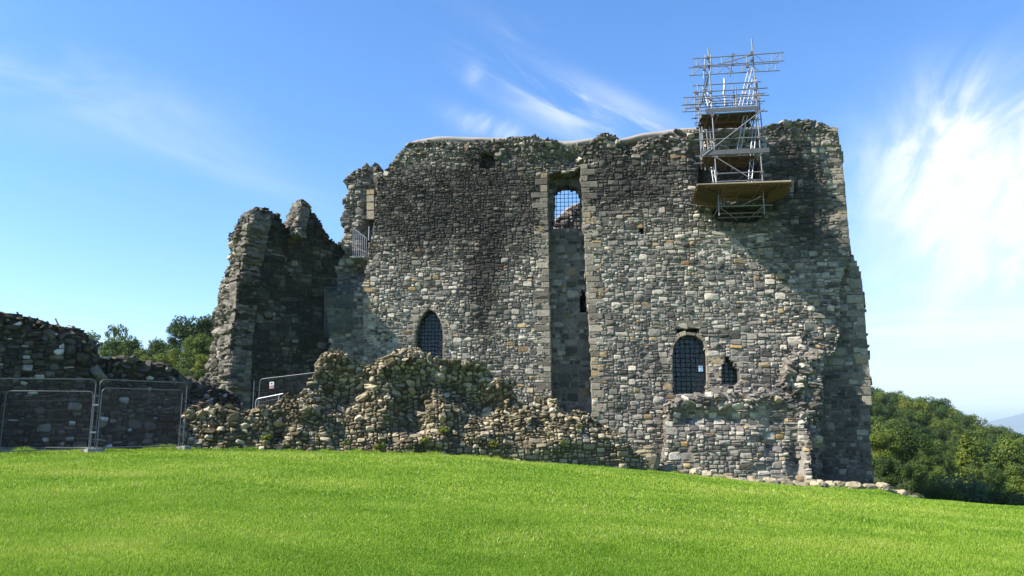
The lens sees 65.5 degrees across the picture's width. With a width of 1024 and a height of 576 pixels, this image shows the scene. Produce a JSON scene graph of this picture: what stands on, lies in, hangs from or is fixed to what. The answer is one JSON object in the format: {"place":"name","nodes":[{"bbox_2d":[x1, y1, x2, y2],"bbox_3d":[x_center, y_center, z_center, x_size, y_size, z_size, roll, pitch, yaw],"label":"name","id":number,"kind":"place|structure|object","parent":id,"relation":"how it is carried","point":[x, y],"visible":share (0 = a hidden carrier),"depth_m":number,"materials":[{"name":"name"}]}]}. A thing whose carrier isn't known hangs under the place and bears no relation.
{"place":"outdoors","nodes":[
{"label":"outdoors","id":0,"kind":"place"},
{"bbox_2d":[0,440,1023,575],"bbox_3d":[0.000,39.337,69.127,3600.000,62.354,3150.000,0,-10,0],"label":"ground","id":1,"kind":"structure","parent":0,"point":[876,479],"depth_m":11.44,"materials":[{"name":"green plant"}]},
{"bbox_2d":[0,390,95,450],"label":"site fence","id":2,"kind":"object","parent":1,"relation":"on","point":[4,448],"visible":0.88,"depth_m":22.37,"materials":[{"name":"metal"}]},
{"bbox_2d":[0,378,96,452],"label":"site fence","id":3,"kind":"object","parent":1,"relation":"on","point":[90,449],"visible":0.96,"depth_m":21.51,"materials":[{"name":"metal"}]},
{"bbox_2d":[86,330,127,356],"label":"broadleaf tree","id":4,"kind":"object","parent":1,"relation":"on","point":[92,335],"visible":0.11,"depth_m":94.54,"materials":[{"name":"green plant"}]},
{"bbox_2d":[98,349,125,356],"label":"broadleaf tree","id":5,"kind":"object","parent":1,"relation":"on","point":[102,353],"visible":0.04,"depth_m":75.49,"materials":[{"name":"green plant"}]},
{"bbox_2d":[104,323,128,338],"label":"flat topped pine","id":6,"kind":"object","parent":1,"relation":"on","point":[114,330],"visible":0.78,"depth_m":105.52,"materials":[{"name":"green plant"}]},
{"bbox_2d":[98,334,142,355],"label":"broadleaf tree","id":7,"kind":"object","parent":1,"relation":"on","point":[112,344],"visible":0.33,"depth_m":87.19,"materials":[{"name":"green plant"}]},
{"bbox_2d":[0,311,244,449],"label":"curtain wall","id":8,"kind":"structure","parent":1,"relation":"on","point":[30,347],"depth_m":24.50,"materials":[{"name":"stone"}]},
{"bbox_2d":[119,347,150,358],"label":"broadleaf tree","id":9,"kind":"object","parent":1,"relation":"on","point":[139,353],"visible":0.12,"depth_m":78.60,"materials":[{"name":"green plant"}]},
{"bbox_2d":[96,388,182,450],"bbox_3d":[-10.850,3.861,23.335,0.550,1.832,2.574,-9,-13,40],"label":"site fence","id":10,"kind":"object","parent":1,"relation":"on","point":[139,410],"visible":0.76,"depth_m":23.28,"materials":[{"name":"metal"}]},
{"bbox_2d":[94,379,190,451],"bbox_3d":[-10.691,3.708,23.083,0.550,2.055,2.801,-8,-13,37],"label":"site fence","id":11,"kind":"object","parent":1,"relation":"on","point":[182,445],"visible":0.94,"depth_m":23.10,"materials":[{"name":"metal"}]},
{"bbox_2d":[135,338,167,361],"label":"broadleaf tree","id":12,"kind":"object","parent":1,"relation":"on","point":[156,347],"visible":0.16,"depth_m":92.72,"materials":[{"name":"green plant"}]},
{"bbox_2d":[139,353,168,363],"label":"broadleaf tree","id":13,"kind":"object","parent":1,"relation":"on","point":[158,358],"visible":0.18,"depth_m":71.60,"materials":[{"name":"green plant"}]},
{"bbox_2d":[146,338,172,356],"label":"broadleaf tree","id":14,"kind":"object","parent":1,"relation":"on","point":[149,346],"visible":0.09,"depth_m":97.16,"materials":[{"name":"green plant"}]},
{"bbox_2d":[151,354,177,366],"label":"broadleaf tree","id":15,"kind":"object","parent":1,"relation":"on","point":[171,360],"visible":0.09,"depth_m":79.61,"materials":[{"name":"green plant"}]},
{"bbox_2d":[165,322,185,348],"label":"broadleaf tree","id":16,"kind":"object","parent":1,"relation":"on","point":[173,339],"visible":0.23,"depth_m":91.97,"materials":[{"name":"green plant"}]},
{"bbox_2d":[165,347,190,369],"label":"broadleaf tree","id":17,"kind":"object","parent":1,"relation":"on","point":[172,351],"visible":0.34,"depth_m":83.72,"materials":[{"name":"green plant"}]},
{"bbox_2d":[172,360,193,372],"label":"broadleaf tree","id":18,"kind":"object","parent":1,"relation":"on","point":[181,365],"visible":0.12,"depth_m":67.36,"materials":[{"name":"green plant"}]},
{"bbox_2d":[159,314,214,366],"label":"broadleaf tree","id":19,"kind":"object","parent":1,"relation":"on","point":[188,327],"visible":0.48,"depth_m":89.08,"materials":[{"name":"green plant"}]},
{"bbox_2d":[181,367,204,380],"bbox_3d":[-25.444,7.701,63.895,2.502,2.682,2.350,3,-11,-15],"label":"broadleaf tree","id":20,"kind":"object","parent":1,"relation":"on","point":[197,376],"visible":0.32,"depth_m":63.64,"materials":[{"name":"green plant"}]},
{"bbox_2d":[178,333,213,367],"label":"broadleaf tree","id":21,"kind":"object","parent":1,"relation":"on","point":[196,344],"visible":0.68,"depth_m":73.45,"materials":[{"name":"green plant"}]},
{"bbox_2d":[190,354,209,374],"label":"broadleaf tree","id":22,"kind":"object","parent":1,"relation":"on","point":[201,361],"visible":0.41,"depth_m":67.40,"materials":[{"name":"green plant"}]},
{"bbox_2d":[255,393,282,406],"bbox_3d":[-9.171,4.555,30.015,1.171,1.159,0.046,-3,-11,15],"label":"barrier","id":23,"kind":"object","parent":1,"relation":"on","point":[268,399],"visible":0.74,"depth_m":30.07,"materials":[{"name":"metal"}]},
{"bbox_2d":[204,199,344,410],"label":"ruined tower","id":24,"kind":"structure","parent":1,"relation":"on","point":[268,311],"depth_m":40.46,"materials":[{"name":"stone"}]},
{"bbox_2d":[324,286,351,329],"bbox_3d":[-9.271,1.261,42.423,1.592,2.767,0.043,-1,-10,6],"label":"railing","id":25,"kind":"object","parent":24,"relation":"on","point":[324,300],"visible":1,"depth_m":42.54,"materials":[{"name":"metal"}]},
{"bbox_2d":[258,372,314,404],"bbox_3d":[-9.329,4.672,33.299,3.068,2.271,0.548,-3,-11,16],"label":"site fence","id":26,"kind":"object","parent":1,"relation":"on","point":[278,384],"visible":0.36,"depth_m":33.54,"materials":[{"name":"metal"}]},
{"bbox_2d":[374,442,385,449],"bbox_3d":[-4.262,5.177,25.681,0.412,0.389,0.352,2,-10,-12],"label":"weed","id":27,"kind":"object","parent":1,"relation":"on","point":[382,446],"visible":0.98,"depth_m":25.64,"materials":[{"name":"green plant"}]},
{"bbox_2d":[177,347,648,470],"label":"ruined wall","id":28,"kind":"structure","parent":1,"relation":"on","point":[403,400],"depth_m":26.79,"materials":[{"name":"stone"}]},
{"bbox_2d":[259,433,273,445],"bbox_3d":[-7.814,4.810,25.249,0.407,0.450,0.475,-1,-10,3],"label":"weed","id":29,"kind":"object","parent":28,"relation":"on","point":[268,436],"visible":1,"depth_m":25.21,"materials":[{"name":"green plant"}]},
{"bbox_2d":[438,426,449,435],"bbox_3d":[-2.232,4.734,26.190,0.446,0.422,0.382,-6,-12,30],"label":"weed","id":30,"kind":"object","parent":28,"relation":"on","point":[443,429],"visible":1,"depth_m":26.16,"materials":[{"name":"green plant"}]},
{"bbox_2d":[488,440,500,451],"bbox_3d":[-0.568,5.245,26.368,0.370,0.409,0.433,-7,-12,34],"label":"weed","id":31,"kind":"object","parent":28,"relation":"on","point":[495,444],"visible":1,"depth_m":26.32,"materials":[{"name":"green plant"}]},
{"bbox_2d":[325,119,873,488],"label":"castle keep","id":32,"kind":"structure","parent":1,"relation":"on","point":[629,293],"depth_m":40.52,"materials":[{"name":"stone"}]},
{"bbox_2d":[350,226,369,261],"bbox_3d":[-8.147,-2.343,43.156,0.993,1.862,0.900,-1,-10,6],"label":"stair railing","id":33,"kind":"object","parent":32,"relation":"on","point":[356,258],"visible":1,"depth_m":42.81,"materials":[{"name":"metal"}]},
{"bbox_2d":[417,310,442,357],"bbox_3d":[-4.202,2.467,41.374,1.493,2.752,0.060,-1,-10,6],"label":"window","id":34,"kind":"structure","parent":32,"relation":"in","point":[431,313],"depth_m":41.36,"materials":[{"name":"black metal"}]},
{"bbox_2d":[552,186,580,228],"bbox_3d":[2.933,-4.297,42.881,1.548,2.478,0.063,-1,-10,6],"label":"window","id":35,"kind":"structure","parent":32,"relation":"in","point":[560,190],"depth_m":42.87,"materials":[{"name":"black metal"}]},
{"bbox_2d":[673,336,705,390],"bbox_3d":[8.800,3.833,39.739,1.770,3.085,0.062,-1,-10,6],"label":"window","id":36,"kind":"structure","parent":32,"relation":"in","point":[675,348],"depth_m":39.68,"materials":[{"name":"black metal"}]},
{"bbox_2d":[722,357,736,384],"bbox_3d":[10.762,4.126,39.477,0.945,1.430,0.060,-1,-10,6],"label":"window","id":37,"kind":"structure","parent":32,"relation":"in","point":[724,369],"depth_m":39.46,"materials":[{"name":"black metal"}]},
{"bbox_2d":[681,38,791,219],"bbox_3d":[11.135,-7.873,39.852,4.875,9.076,3.443,-1,-10,6],"label":"scaffold","id":38,"kind":"object","parent":32,"relation":"on","point":[713,193],"visible":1,"depth_m":39.48,"materials":[{"name":"metal"}]},
{"bbox_2d":[641,453,659,469],"bbox_3d":[5.585,7.213,32.835,1.114,0.863,0.820,0,-10,0],"label":"boulder","id":39,"kind":"object","parent":1,"relation":"on","point":[653,459],"visible":0.47,"depth_m":32.50,"materials":[{"name":"stone"}]},
{"bbox_2d":[636,449,655,454],"bbox_3d":[5.525,6.769,32.894,0.779,0.237,0.606,-3,-11,15],"label":"slab stone","id":40,"kind":"object","parent":39,"relation":"on","point":[642,451],"visible":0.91,"depth_m":32.69,"materials":[{"name":"beige stone"}]},
{"bbox_2d":[659,464,674,472],"bbox_3d":[6.406,7.558,33.210,0.812,0.396,0.386,0,-10,0],"label":"footing stone","id":41,"kind":"object","parent":1,"relation":"on","point":[670,468],"visible":0.61,"depth_m":33.10,"materials":[{"name":"grey stone"}]},
{"bbox_2d":[689,468,700,474],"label":"footing stone","id":42,"kind":"object","parent":1,"relation":"on","point":[695,471],"visible":0.6,"depth_m":33.32,"materials":[{"name":"beige stone"}]},
{"bbox_2d":[700,470,712,476],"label":"footing stone","id":43,"kind":"object","parent":1,"relation":"on","point":[706,473],"visible":0.48,"depth_m":33.32,"materials":[{"name":"beige stone"}]},
{"bbox_2d":[763,478,778,483],"bbox_3d":[11.063,8.312,34.001,0.687,0.438,0.584,-5,-11,24],"label":"footing stone","id":44,"kind":"object","parent":1,"relation":"on","point":[772,480],"visible":0.49,"depth_m":33.82,"materials":[{"name":"beige stone"}]},
{"bbox_2d":[779,479,792,484],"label":"footing stone","id":45,"kind":"object","parent":1,"relation":"on","point":[785,481],"visible":0.5,"depth_m":33.91,"materials":[{"name":"grey stone"}]},
{"bbox_2d":[793,482,808,485],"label":"footing stone","id":46,"kind":"object","parent":1,"relation":"on","point":[799,483],"visible":0.44,"depth_m":34.42,"materials":[{"name":"stone"}]},
{"bbox_2d":[825,480,836,487],"bbox_3d":[14.088,8.732,35.272,0.591,0.404,0.368,-5,-11,24],"label":"footing stone","id":47,"kind":"object","parent":1,"relation":"on","point":[830,483],"visible":0.59,"depth_m":35.14,"materials":[{"name":"stone"}]},
{"bbox_2d":[845,481,862,488],"bbox_3d":[15.349,8.914,35.852,0.818,0.453,0.560,-4,-11,19],"label":"footing stone","id":48,"kind":"object","parent":1,"relation":"on","point":[853,485],"visible":0.65,"depth_m":35.64,"materials":[{"name":"beige stone"}]},
{"bbox_2d":[862,483,877,488],"bbox_3d":[16.186,9.024,36.092,0.709,0.328,0.448,0,-10,0],"label":"footing stone","id":49,"kind":"object","parent":1,"relation":"on","point":[869,486],"visible":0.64,"depth_m":35.91,"materials":[{"name":"beige stone"}]},
{"bbox_2d":[869,422,884,435],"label":"broadleaf tree","id":50,"kind":"object","parent":1,"relation":"on","point":[876,426],"visible":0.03,"depth_m":138.31,"materials":[{"name":"green plant"}]},
{"bbox_2d":[872,390,887,404],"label":"broadleaf tree","id":51,"kind":"object","parent":1,"relation":"on","point":[880,396],"visible":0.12,"depth_m":226.65,"materials":[{"name":"green plant"}]},
{"bbox_2d":[876,482,889,491],"bbox_3d":[16.736,8.998,36.025,0.483,0.439,0.573,3,-11,-17],"label":"footing stone","id":52,"kind":"object","parent":1,"relation":"on","point":[883,485],"visible":0.7,"depth_m":35.85,"materials":[{"name":"beige stone"}]},
{"bbox_2d":[871,421,894,433],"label":"broadleaf tree","id":53,"kind":"object","parent":1,"relation":"on","point":[885,425],"visible":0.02,"depth_m":138.71,"materials":[{"name":"green plant"}]},
{"bbox_2d":[869,401,898,424],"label":"broadleaf tree","id":54,"kind":"object","parent":1,"relation":"on","point":[887,409],"visible":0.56,"depth_m":194.32,"materials":[{"name":"green plant"}]},
{"bbox_2d":[871,414,897,427],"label":"broadleaf tree","id":55,"kind":"object","parent":1,"relation":"on","point":[882,417],"visible":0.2,"depth_m":167.89,"materials":[{"name":"green plant"}]},
{"bbox_2d":[871,391,898,404],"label":"broadleaf tree","id":56,"kind":"object","parent":1,"relation":"on","point":[891,394],"visible":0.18,"depth_m":230.38,"materials":[{"name":"green plant"}]},
{"bbox_2d":[869,429,903,460],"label":"broadleaf tree","id":57,"kind":"object","parent":1,"relation":"on","point":[880,444],"visible":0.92,"depth_m":72.28,"materials":[{"name":"green plant"}]},
{"bbox_2d":[872,454,900,487],"bbox_3d":[27.623,13.585,58.424,2.424,2.716,2.580,3,-11,-14],"label":"broadleaf tree","id":58,"kind":"object","parent":1,"relation":"on","point":[886,463],"visible":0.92,"depth_m":58.22,"materials":[{"name":"green plant"}]},
{"bbox_2d":[881,416,907,427],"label":"broadleaf tree","id":59,"kind":"object","parent":1,"relation":"on","point":[900,421],"visible":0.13,"depth_m":168.32,"materials":[{"name":"green plant"}]},
{"bbox_2d":[887,389,905,400],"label":"broadleaf tree","id":60,"kind":"object","parent":1,"relation":"on","point":[899,392],"visible":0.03,"depth_m":242.54,"materials":[{"name":"green plant"}]},
{"bbox_2d":[883,394,913,418],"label":"broadleaf tree","id":61,"kind":"object","parent":1,"relation":"on","point":[892,399],"visible":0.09,"depth_m":226.79,"materials":[{"name":"green plant"}]},
{"bbox_2d":[896,489,906,495],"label":"footing stone","id":62,"kind":"object","parent":1,"relation":"on","point":[902,492],"visible":0.51,"depth_m":36.25,"materials":[{"name":"stone"}]},
{"bbox_2d":[871,421,933,486],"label":"broadleaf tree","id":63,"kind":"object","parent":1,"relation":"on","point":[910,449],"visible":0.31,"depth_m":79.11,"materials":[{"name":"green plant"}]},
{"bbox_2d":[890,406,917,424],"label":"broadleaf tree","id":64,"kind":"object","parent":1,"relation":"on","point":[904,412],"visible":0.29,"depth_m":196.60,"materials":[{"name":"green plant"}]},
{"bbox_2d":[894,460,929,494],"bbox_3d":[28.395,13.531,56.279,2.343,2.625,2.494,-4,-11,20],"label":"broadleaf tree","id":65,"kind":"object","parent":1,"relation":"on","point":[910,472],"visible":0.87,"depth_m":56.08,"materials":[{"name":"green plant"}]},
{"bbox_2d":[897,421,927,437],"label":"broadleaf tree","id":66,"kind":"object","parent":1,"relation":"on","point":[912,425],"visible":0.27,"depth_m":165.98,"materials":[{"name":"green plant"}]},
{"bbox_2d":[891,398,936,420],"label":"broadleaf tree","id":67,"kind":"object","parent":1,"relation":"on","point":[925,407],"visible":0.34,"depth_m":219.71,"materials":[{"name":"green plant"}]},
{"bbox_2d":[905,411,929,428],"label":"broadleaf tree","id":68,"kind":"object","parent":1,"relation":"on","point":[918,418],"visible":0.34,"depth_m":198.54,"materials":[{"name":"green plant"}]},
{"bbox_2d":[906,427,935,450],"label":"broadleaf tree","id":69,"kind":"object","parent":1,"relation":"on","point":[914,432],"visible":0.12,"depth_m":137.60,"materials":[{"name":"green plant"}]},
{"bbox_2d":[907,438,944,471],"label":"broadleaf tree","id":70,"kind":"object","parent":1,"relation":"on","point":[931,458],"visible":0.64,"depth_m":97.26,"materials":[{"name":"green plant"}]},
{"bbox_2d":[911,480,943,499],"bbox_3d":[23.863,11.966,45.635,1.797,1.869,2.129,-6,-12,32],"label":"shrub","id":71,"kind":"object","parent":1,"relation":"on","point":[924,491],"visible":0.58,"depth_m":45.64,"materials":[{"name":"green plant"}]},
{"bbox_2d":[920,426,935,439],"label":"broadleaf tree","id":72,"kind":"object","parent":1,"relation":"on","point":[928,431],"visible":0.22,"depth_m":166.69,"materials":[{"name":"green plant"}]},
{"bbox_2d":[923,416,938,425],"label":"broadleaf tree","id":73,"kind":"object","parent":1,"relation":"on","point":[933,420],"visible":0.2,"depth_m":199.59,"materials":[{"name":"green plant"}]},
{"bbox_2d":[916,463,947,486],"bbox_3d":[31.744,14.566,60.523,2.360,2.493,2.067,0,-10,-2],"label":"broadleaf tree","id":74,"kind":"object","parent":1,"relation":"on","point":[938,471],"visible":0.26,"depth_m":60.13,"materials":[{"name":"green plant"}]},
{"bbox_2d":[919,395,948,413],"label":"broadleaf tree","id":75,"kind":"object","parent":1,"relation":"on","point":[933,401],"visible":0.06,"depth_m":242.78,"materials":[{"name":"green plant"}]},
{"bbox_2d":[922,404,950,423],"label":"broadleaf tree","id":76,"kind":"object","parent":1,"relation":"on","point":[939,411],"visible":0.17,"depth_m":223.75,"materials":[{"name":"green plant"}]},
{"bbox_2d":[921,398,954,411],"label":"broadleaf tree","id":77,"kind":"object","parent":1,"relation":"on","point":[950,406],"visible":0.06,"depth_m":244.15,"materials":[{"name":"green plant"}]},
{"bbox_2d":[928,419,953,438],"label":"broadleaf tree","id":78,"kind":"object","parent":1,"relation":"on","point":[937,424],"visible":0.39,"depth_m":196.21,"materials":[{"name":"green plant"}]},
{"bbox_2d":[931,427,951,445],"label":"broadleaf tree","id":79,"kind":"object","parent":1,"relation":"on","point":[938,432],"visible":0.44,"depth_m":172.09,"materials":[{"name":"green plant"}]},
{"bbox_2d":[929,452,954,478],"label":"broadleaf tree","id":80,"kind":"object","parent":1,"relation":"on","point":[946,464],"visible":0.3,"depth_m":110.58,"materials":[{"name":"green plant"}]},
{"bbox_2d":[923,483,965,500],"bbox_3d":[24.199,11.932,44.574,2.054,1.986,2.433,-3,-11,16],"label":"shrub","id":81,"kind":"object","parent":1,"relation":"on","point":[952,494],"visible":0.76,"depth_m":44.50,"materials":[{"name":"green plant"}]},
{"bbox_2d":[935,440,958,458],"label":"broadleaf tree","id":82,"kind":"object","parent":1,"relation":"on","point":[946,447],"visible":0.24,"depth_m":145.92,"materials":[{"name":"green plant"}]},
{"bbox_2d":[932,407,961,422],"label":"broadleaf tree","id":83,"kind":"object","parent":1,"relation":"on","point":[946,414],"visible":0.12,"depth_m":226.99,"materials":[{"name":"green plant"}]},
{"bbox_2d":[943,422,963,442],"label":"broadleaf tree","id":84,"kind":"object","parent":1,"relation":"on","point":[955,426],"visible":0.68,"depth_m":193.58,"materials":[{"name":"green plant"}]},
{"bbox_2d":[947,446,959,457],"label":"broadleaf tree","id":85,"kind":"object","parent":1,"relation":"on","point":[954,449],"visible":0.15,"depth_m":141.24,"materials":[{"name":"green plant"}]},
{"bbox_2d":[944,407,964,421],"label":"broadleaf tree","id":86,"kind":"object","parent":1,"relation":"on","point":[951,410],"visible":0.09,"depth_m":239.61,"materials":[{"name":"green plant"}]},
{"bbox_2d":[941,413,974,434],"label":"broadleaf tree","id":87,"kind":"object","parent":1,"relation":"on","point":[960,418],"visible":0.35,"depth_m":217.85,"materials":[{"name":"green plant"}]},
{"bbox_2d":[928,472,993,503],"bbox_3d":[25.586,11.935,45.471,2.824,2.920,3.345,2,-10,-10],"label":"shrub","id":88,"kind":"object","parent":1,"relation":"on","point":[978,492],"visible":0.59,"depth_m":45.30,"materials":[{"name":"green plant"}]},
{"bbox_2d":[945,435,986,489],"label":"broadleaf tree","id":89,"kind":"object","parent":1,"relation":"on","point":[966,452],"visible":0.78,"depth_m":77.97,"materials":[{"name":"green plant"}]},
{"bbox_2d":[955,428,979,441],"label":"broadleaf tree","id":90,"kind":"object","parent":1,"relation":"on","point":[961,433],"visible":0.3,"depth_m":191.12,"materials":[{"name":"green plant"}]},
{"bbox_2d":[965,416,987,426],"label":"broadleaf tree","id":91,"kind":"object","parent":1,"relation":"on","point":[980,421],"visible":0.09,"depth_m":246.05,"materials":[{"name":"green plant"}]},
{"bbox_2d":[967,429,988,438],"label":"broadleaf tree","id":92,"kind":"object","parent":1,"relation":"on","point":[981,434],"visible":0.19,"depth_m":192.67,"materials":[{"name":"green plant"}]},
{"bbox_2d":[962,461,1001,486],"bbox_3d":[38.125,15.567,64.109,3.015,3.184,2.640,3,-11,-15],"label":"broadleaf tree","id":93,"kind":"object","parent":1,"relation":"on","point":[978,473],"visible":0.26,"depth_m":64.23,"materials":[{"name":"green plant"}]},
{"bbox_2d":[974,442,994,459],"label":"broadleaf tree","id":94,"kind":"object","parent":1,"relation":"on","point":[989,445],"visible":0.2,"depth_m":137.67,"materials":[{"name":"green plant"}]},
{"bbox_2d":[978,425,992,436],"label":"broadleaf tree","id":95,"kind":"object","parent":1,"relation":"on","point":[988,429],"visible":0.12,"depth_m":222.49,"materials":[{"name":"green plant"}]},
{"bbox_2d":[948,433,1023,473],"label":"broadleaf tree","id":96,"kind":"object","parent":1,"relation":"on","point":[996,457],"visible":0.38,"depth_m":94.95,"materials":[{"name":"green plant"}]},
{"bbox_2d":[970,479,1008,504],"bbox_3d":[27.790,12.567,46.732,3.041,2.686,2.567,-10,-14,44],"label":"shrub","id":97,"kind":"object","parent":1,"relation":"on","point":[1000,491],"visible":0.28,"depth_m":46.30,"materials":[{"name":"green plant"}]},
{"bbox_2d":[982,431,997,442],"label":"broadleaf tree","id":98,"kind":"object","parent":1,"relation":"on","point":[990,436],"visible":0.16,"depth_m":191.70,"materials":[{"name":"green plant"}]},
{"bbox_2d":[983,426,1009,437],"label":"broadleaf tree","id":99,"kind":"object","parent":1,"relation":"on","point":[998,430],"visible":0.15,"depth_m":223.24,"materials":[{"name":"green plant"}]},
{"bbox_2d":[983,466,1011,495],"bbox_3d":[38.476,15.407,62.526,2.752,2.896,2.586,2,-10,-10],"label":"broadleaf tree","id":100,"kind":"object","parent":1,"relation":"on","point":[992,474],"visible":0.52,"depth_m":62.34,"materials":[{"name":"green plant"}]},
{"bbox_2d":[980,489,1022,504],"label":"shrub","id":101,"kind":"object","parent":1,"relation":"on","point":[1002,503],"visible":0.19,"depth_m":45.42,"materials":[{"name":"green plant"}]},
{"bbox_2d":[998,431,1023,466],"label":"broadleaf tree","id":102,"kind":"object","parent":1,"relation":"on","point":[1019,458],"visible":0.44,"depth_m":112.05,"materials":[{"name":"green plant"}]},
{"bbox_2d":[999,490,1023,505],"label":"shrub","id":103,"kind":"object","parent":1,"relation":"on","point":[1016,503],"visible":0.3,"depth_m":44.02,"materials":[{"name":"green plant"}]},
{"bbox_2d":[1001,461,1023,496],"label":"broadleaf tree","id":104,"kind":"object","parent":1,"relation":"on","point":[1015,479],"visible":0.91,"depth_m":58.31,"materials":[{"name":"green plant"}]},
{"bbox_2d":[0,0,1023,422],"label":"sky","id":105,"kind":"structure","parent":0,"point":[136,136],"materials":[{"name":"blue"}]},
{"bbox_2d":[980,413,1023,433],"bbox_3d":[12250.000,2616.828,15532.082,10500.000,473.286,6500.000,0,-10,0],"label":"hills","id":106,"kind":"structure","parent":0,"point":[1016,422],"depth_m":14841.92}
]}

